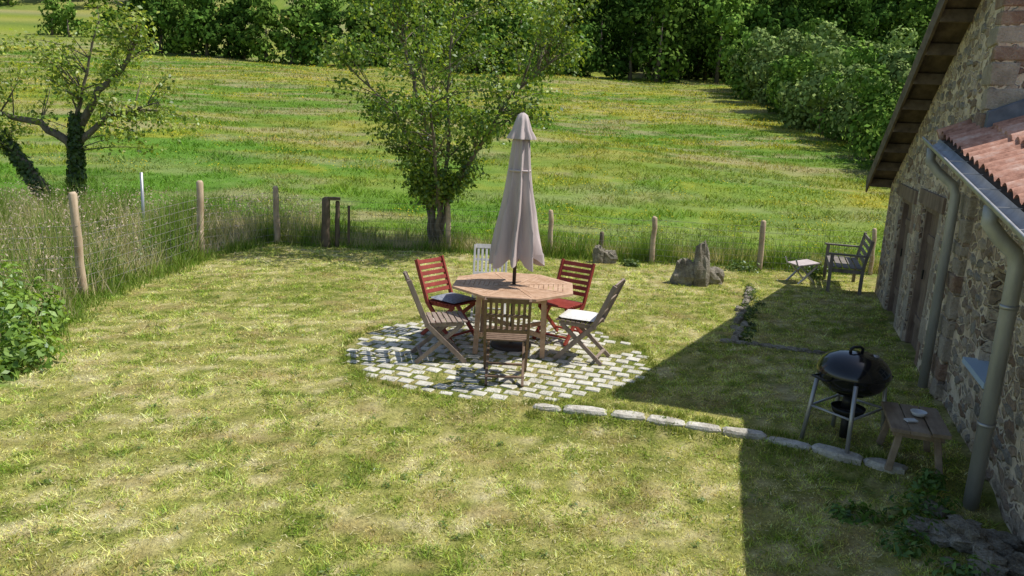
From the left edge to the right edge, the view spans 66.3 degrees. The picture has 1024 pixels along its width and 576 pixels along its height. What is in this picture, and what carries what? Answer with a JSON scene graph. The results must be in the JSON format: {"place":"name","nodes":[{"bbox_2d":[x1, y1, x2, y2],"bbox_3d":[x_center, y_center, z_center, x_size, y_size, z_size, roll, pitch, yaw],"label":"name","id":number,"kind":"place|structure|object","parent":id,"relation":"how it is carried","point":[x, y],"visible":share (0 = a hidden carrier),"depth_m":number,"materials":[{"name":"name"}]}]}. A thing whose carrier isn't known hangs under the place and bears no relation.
{"place":"outdoors","nodes":[
{"label":"outdoors","id":0,"kind":"place"},
{"bbox_2d":[0,168,345,363],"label":"tall grass","id":1,"kind":"structure","parent":0,"point":[63,237],"depth_m":13.52,"materials":[{"name":"green plant"}]},
{"bbox_2d":[0,179,321,287],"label":"grass seed heads","id":2,"kind":"object","parent":1,"relation":"attached to","point":[31,197],"depth_m":14.72,"materials":[{"name":"beige plant"}]},
{"bbox_2d":[0,0,1010,575],"bbox_3d":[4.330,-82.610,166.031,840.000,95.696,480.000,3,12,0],"label":"ground","id":3,"kind":"structure","parent":0,"point":[24,14],"depth_m":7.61,"materials":[{"name":"green plant"}]},
{"bbox_2d":[0,254,71,382],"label":"leafy shrub","id":4,"kind":"object","parent":3,"relation":"on","point":[12,335],"visible":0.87,"depth_m":7.97,"materials":[{"name":"green plant"}]},
{"bbox_2d":[11,217,196,289],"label":"tall grass","id":5,"kind":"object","parent":3,"relation":"on","point":[137,250],"visible":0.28,"depth_m":12.94,"materials":[{"name":"plant"}]},
{"bbox_2d":[0,0,210,195],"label":"old ivy tree","id":6,"kind":"object","parent":3,"relation":"on","point":[127,49],"visible":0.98,"depth_m":18.66,"materials":[{"name":"green plant"}]},
{"bbox_2d":[0,110,87,203],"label":"ivy","id":7,"kind":"object","parent":6,"relation":"attached to","point":[78,161],"visible":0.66,"depth_m":18.99,"materials":[{"name":"green plant"}]},
{"bbox_2d":[0,0,544,43],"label":"distant trees","id":8,"kind":"object","parent":3,"relation":"on","point":[64,17],"visible":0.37,"depth_m":135.64,"materials":[{"name":"green plant"}]},
{"bbox_2d":[116,0,604,76],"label":"distant hedgerow","id":9,"kind":"object","parent":3,"relation":"on","point":[236,18],"visible":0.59,"depth_m":93.83,"materials":[{"name":"green plant"}]},
{"bbox_2d":[0,229,857,384],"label":"fence foot grass","id":10,"kind":"structure","parent":3,"relation":"on","point":[180,264],"depth_m":12.99,"materials":[{"name":"green plant"}]},
{"bbox_2d":[0,172,876,300],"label":"wire fence","id":11,"kind":"object","parent":3,"relation":"on","point":[79,255],"visible":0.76,"depth_m":14.90,"materials":[{"name":"brown metal"}]},
{"bbox_2d":[0,45,889,263],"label":"meadow grass","id":12,"kind":"structure","parent":3,"relation":"on","point":[628,142],"depth_m":33.00,"materials":[{"name":"green plant"}]},
{"bbox_2d":[307,0,601,246],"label":"fruit tree","id":13,"kind":"object","parent":3,"relation":"on","point":[432,185],"visible":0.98,"depth_m":14.59,"materials":[{"name":"green plant"}]},
{"bbox_2d":[0,244,947,575],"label":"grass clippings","id":14,"kind":"object","parent":3,"relation":"on","point":[394,432],"depth_m":6.39,"materials":[{"name":"plant"}]},
{"bbox_2d":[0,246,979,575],"bbox_3d":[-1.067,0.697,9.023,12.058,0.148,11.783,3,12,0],"label":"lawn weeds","id":15,"kind":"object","parent":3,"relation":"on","point":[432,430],"visible":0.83,"depth_m":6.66,"materials":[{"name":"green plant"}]},
{"bbox_2d":[345,316,650,400],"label":"stone patio","id":16,"kind":"structure","parent":3,"relation":"on","point":[382,351],"depth_m":8.51,"materials":[{"name":"grey stone"}]},
{"bbox_2d":[403,271,467,363],"bbox_3d":[-0.844,0.316,8.549,0.668,0.945,0.458,0,13,-14],"label":"folding chair","id":17,"kind":"object","parent":16,"relation":"on","point":[434,328],"visible":1,"depth_m":8.43,"materials":[{"name":"brown wood"}]},
{"bbox_2d":[414,255,475,340],"bbox_3d":[-0.786,0.132,9.410,0.668,0.937,0.458,13,16,37],"label":"folding chair","id":18,"kind":"object","parent":16,"relation":"on","point":[450,301],"visible":0.9,"depth_m":9.37,"materials":[{"name":"red paint"}]},
{"bbox_2d":[470,244,506,321],"bbox_3d":[-0.299,-0.062,10.384,0.458,0.945,0.668,3,13,-2],"label":"folding chair","id":19,"kind":"object","parent":16,"relation":"on","point":[483,247],"visible":0.27,"depth_m":10.53,"materials":[{"name":"paint"}]},
{"bbox_2d":[483,297,531,386],"bbox_3d":[-0.056,0.487,7.967,0.458,0.945,0.668,3,12,0],"label":"folding chair","id":20,"kind":"object","parent":16,"relation":"on","point":[501,332],"visible":1,"depth_m":7.78,"materials":[{"name":"brown wood"}]},
{"bbox_2d":[532,258,595,345],"bbox_3d":[0.637,0.166,9.597,0.458,0.937,0.668,11,15,31],"label":"folding chair","id":21,"kind":"object","parent":16,"relation":"on","point":[565,304],"visible":0.68,"depth_m":9.64,"materials":[{"name":"red paint"}]},
{"bbox_2d":[553,278,625,365],"bbox_3d":[0.868,0.349,8.808,0.668,0.945,0.458,8,13,20],"label":"folding chair","id":22,"kind":"object","parent":16,"relation":"on","point":[576,318],"visible":1,"depth_m":8.70,"materials":[{"name":"brown wood"}]},
{"bbox_2d":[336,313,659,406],"bbox_3d":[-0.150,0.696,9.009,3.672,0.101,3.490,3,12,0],"label":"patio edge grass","id":23,"kind":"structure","parent":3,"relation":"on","point":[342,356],"depth_m":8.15,"materials":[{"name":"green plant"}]},
{"bbox_2d":[452,272,572,358],"bbox_3d":[0.003,0.320,9.136,1.359,0.744,1.359,4,13,3],"label":"octagonal garden table","id":24,"kind":"object","parent":3,"relation":"on","point":[533,287],"visible":0.96,"depth_m":8.88,"materials":[{"name":"brown wood"}]},
{"bbox_2d":[488,112,544,351],"bbox_3d":[0.054,-0.628,8.916,0.632,2.690,0.598,9,14,26],"label":"closed parasol","id":25,"kind":"object","parent":3,"relation":"on","point":[516,238],"visible":0.97,"depth_m":8.76,"materials":[{"name":"grey fabric"}]},
{"bbox_2d":[592,244,617,263],"bbox_3d":[1.763,-0.610,14.916,0.478,0.446,0.208,1,13,-9],"label":"garden rock","id":26,"kind":"object","parent":3,"relation":"on","point":[600,254],"visible":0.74,"depth_m":14.84,"materials":[{"name":"grey stone"}]},
{"bbox_2d":[670,240,724,286],"bbox_3d":[3.234,-0.359,13.361,1.027,0.979,0.443,0,13,-13],"label":"standing rock","id":27,"kind":"object","parent":3,"relation":"on","point":[698,271],"visible":0.72,"depth_m":13.21,"materials":[{"name":"grey stone"}]},
{"bbox_2d":[532,403,907,474],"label":"stone kerb","id":28,"kind":"structure","parent":3,"relation":"on","point":[835,453],"depth_m":6.94,"materials":[{"name":"grey stone"}]},
{"bbox_2d":[525,397,921,484],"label":"kerb grass","id":29,"kind":"structure","parent":3,"relation":"on","point":[778,432],"depth_m":7.00,"materials":[{"name":"green plant"}]},
{"bbox_2d":[620,242,857,279],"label":"edge plants","id":30,"kind":"object","parent":3,"relation":"on","point":[636,264],"visible":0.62,"depth_m":14.72,"materials":[{"name":"green plant"}]},
{"bbox_2d":[559,0,937,83],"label":"forest","id":31,"kind":"object","parent":3,"relation":"on","point":[672,39],"visible":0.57,"depth_m":95.39,"materials":[{"name":"green plant"}]},
{"bbox_2d":[738,283,765,342],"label":"border plants","id":32,"kind":"object","parent":3,"relation":"on","point":[753,326],"visible":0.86,"depth_m":11.27,"materials":[{"name":"green plant"}]},
{"bbox_2d":[720,286,829,354],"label":"border stones","id":33,"kind":"object","parent":3,"relation":"on","point":[740,328],"visible":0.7,"depth_m":9.94,"materials":[{"name":"grey stone"}]},
{"bbox_2d":[785,256,819,284],"bbox_3d":[5.136,-0.311,13.945,0.480,0.453,0.380,0,13,-15],"label":"folding stool","id":34,"kind":"object","parent":3,"relation":"on","point":[800,264],"visible":1,"depth_m":13.86,"materials":[{"name":"white wood"}]},
{"bbox_2d":[718,17,919,164],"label":"hedge","id":35,"kind":"object","parent":3,"relation":"on","point":[821,75],"visible":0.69,"depth_m":51.24,"materials":[{"name":"green plant"}]},
{"bbox_2d":[799,346,893,453],"bbox_3d":[2.955,0.933,6.851,0.612,0.894,0.708,14,16,39],"label":"kettle barbecue","id":36,"kind":"object","parent":3,"relation":"on","point":[851,375],"visible":0.98,"depth_m":6.65,"materials":[{"name":"black metal"}]},
{"bbox_2d":[822,232,874,294],"bbox_3d":[5.838,-0.470,13.699,0.674,0.924,1.260,7,13,18],"label":"garden bench","id":37,"kind":"object","parent":3,"relation":"on","point":[830,259],"visible":1,"depth_m":13.29,"materials":[{"name":"grey wood"}]},
{"bbox_2d":[824,467,999,575],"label":"weeds by wall","id":38,"kind":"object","parent":3,"relation":"on","point":[917,500],"visible":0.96,"depth_m":5.67,"materials":[{"name":"green plant"}]},
{"bbox_2d":[876,401,951,479],"bbox_3d":[3.340,1.246,6.545,0.448,0.431,0.691,7,13,18],"label":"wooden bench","id":39,"kind":"object","parent":3,"relation":"on","point":[901,421],"visible":0.96,"depth_m":6.36,"materials":[{"name":"brown wood"}]},
{"bbox_2d":[865,0,1023,542],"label":"stone farmhouse","id":40,"kind":"object","parent":3,"relation":"on","point":[947,167],"visible":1,"depth_m":7.70,"materials":[{"name":"grey stone"}]},
{"bbox_2d":[887,183,946,350],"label":"doors","id":41,"kind":"structure","parent":40,"relation":"in","point":[935,203],"depth_m":10.15,"materials":[{"name":"wood"}]},
{"bbox_2d":[962,357,988,388],"bbox_3d":[4.104,0.319,6.565,0.305,0.905,0.800,7,13,18],"label":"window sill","id":42,"kind":"structure","parent":40,"relation":"in","point":[978,369],"depth_m":6.76,"materials":[{"name":"blue paint"}]},
{"bbox_2d":[906,498,1023,575],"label":"rubble pile","id":43,"kind":"object","parent":3,"relation":"on","point":[1003,551],"visible":0.94,"depth_m":5.31,"materials":[{"name":"grey stone"}]},
{"bbox_2d":[204,208,879,273],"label":"tall grass","id":44,"kind":"structure","parent":0,"point":[401,237],"depth_m":15.44,"materials":[{"name":"green plant"}]}
]}

